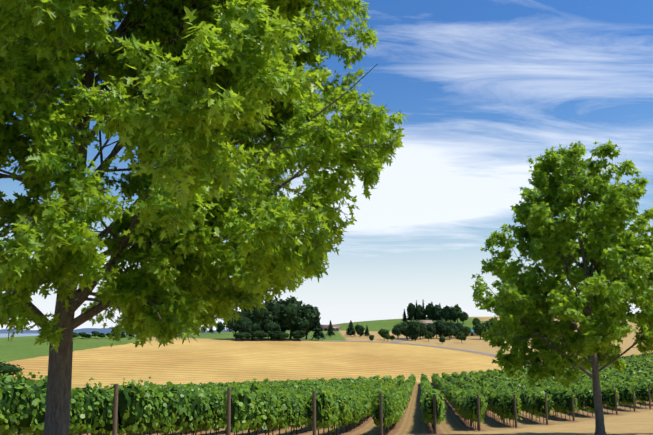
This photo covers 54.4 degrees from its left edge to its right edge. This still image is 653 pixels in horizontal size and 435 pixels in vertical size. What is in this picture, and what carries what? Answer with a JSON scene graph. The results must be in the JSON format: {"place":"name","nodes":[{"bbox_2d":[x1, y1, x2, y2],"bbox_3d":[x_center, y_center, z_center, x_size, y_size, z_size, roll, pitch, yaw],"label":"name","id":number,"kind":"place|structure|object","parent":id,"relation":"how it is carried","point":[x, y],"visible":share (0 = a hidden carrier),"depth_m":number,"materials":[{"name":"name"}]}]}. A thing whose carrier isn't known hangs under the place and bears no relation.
{"place":"outdoors","nodes":[
{"label":"outdoors","id":0,"kind":"place"},
{"bbox_2d":[0,328,233,332],"bbox_3d":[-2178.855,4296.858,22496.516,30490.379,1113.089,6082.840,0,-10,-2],"label":"distant hills","id":1,"kind":"structure","parent":0,"point":[100,330],"depth_m":23990.12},
{"bbox_2d":[2,340,503,388],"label":"hay field","id":2,"kind":"structure","parent":0,"point":[201,361],"depth_m":218.18,"materials":[{"name":"beige plant"}]},
{"bbox_2d":[0,317,652,434],"bbox_3d":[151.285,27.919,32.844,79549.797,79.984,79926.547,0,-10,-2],"label":"ground","id":3,"kind":"structure","parent":0,"point":[624,421],"depth_m":55.22,"materials":[{"name":"beige soil"}]},
{"bbox_2d":[0,0,407,434],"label":"maple","id":4,"kind":"object","parent":3,"relation":"on","point":[224,114],"depth_m":7.15,"materials":[{"name":"green plant"}]},
{"bbox_2d":[94,316,481,343],"bbox_3d":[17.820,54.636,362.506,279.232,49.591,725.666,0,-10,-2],"label":"tree trunks","id":5,"kind":"object","parent":3,"relation":"on","point":[306,333],"visible":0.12,"depth_m":342.48,"materials":[{"name":"brown plant"}]},
{"bbox_2d":[0,296,581,376],"bbox_3d":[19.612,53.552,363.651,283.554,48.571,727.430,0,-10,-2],"label":"trees","id":6,"kind":"object","parent":3,"relation":"on","point":[257,314],"visible":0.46,"depth_m":304.63,"materials":[{"name":"green plant"}]},
{"bbox_2d":[121,296,513,339],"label":"trees","id":7,"kind":"object","parent":3,"relation":"on","point":[304,315],"visible":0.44,"depth_m":314.88,"materials":[{"name":"green plant"}]},
{"bbox_2d":[0,352,652,434],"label":"vine rows","id":8,"kind":"object","parent":3,"relation":"on","point":[394,389],"depth_m":30.73,"materials":[{"name":"green plant"}]},
{"bbox_2d":[3,384,650,434],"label":"vineyard posts","id":9,"kind":"object","parent":3,"relation":"on","point":[115,417],"visible":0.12,"depth_m":29.33,"materials":[{"name":"brown wood"}]},
{"bbox_2d":[18,401,645,434],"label":"vine trunks","id":10,"kind":"object","parent":3,"relation":"on","point":[392,426],"visible":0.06,"depth_m":37.10,"materials":[{"name":"brown wood"}]},
{"bbox_2d":[419,320,432,325],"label":"house","id":11,"kind":"structure","parent":3,"relation":"on","point":[425,322],"depth_m":652.56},
{"bbox_2d":[468,328,479,335],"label":"teal roof barn","id":12,"kind":"structure","parent":3,"relation":"on","point":[472,332],"depth_m":415.72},
{"bbox_2d":[471,139,652,434],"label":"maple","id":13,"kind":"object","parent":3,"relation":"on","point":[611,266],"depth_m":26.25,"materials":[{"name":"green plant"}]},
{"bbox_2d":[0,0,652,330],"label":"sky","id":14,"kind":"structure","parent":0,"point":[482,87],"materials":[{"name":"blue"}]},
{"bbox_2d":[321,325,339,330],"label":"hilltop house","id":15,"kind":"structure","parent":0,"point":[335,327],"depth_m":408.42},
{"bbox_2d":[255,338,530,365],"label":"farm road","id":16,"kind":"structure","parent":0,"point":[404,339],"depth_m":306.76,"materials":[{"name":"grey asphalt"}]}
]}

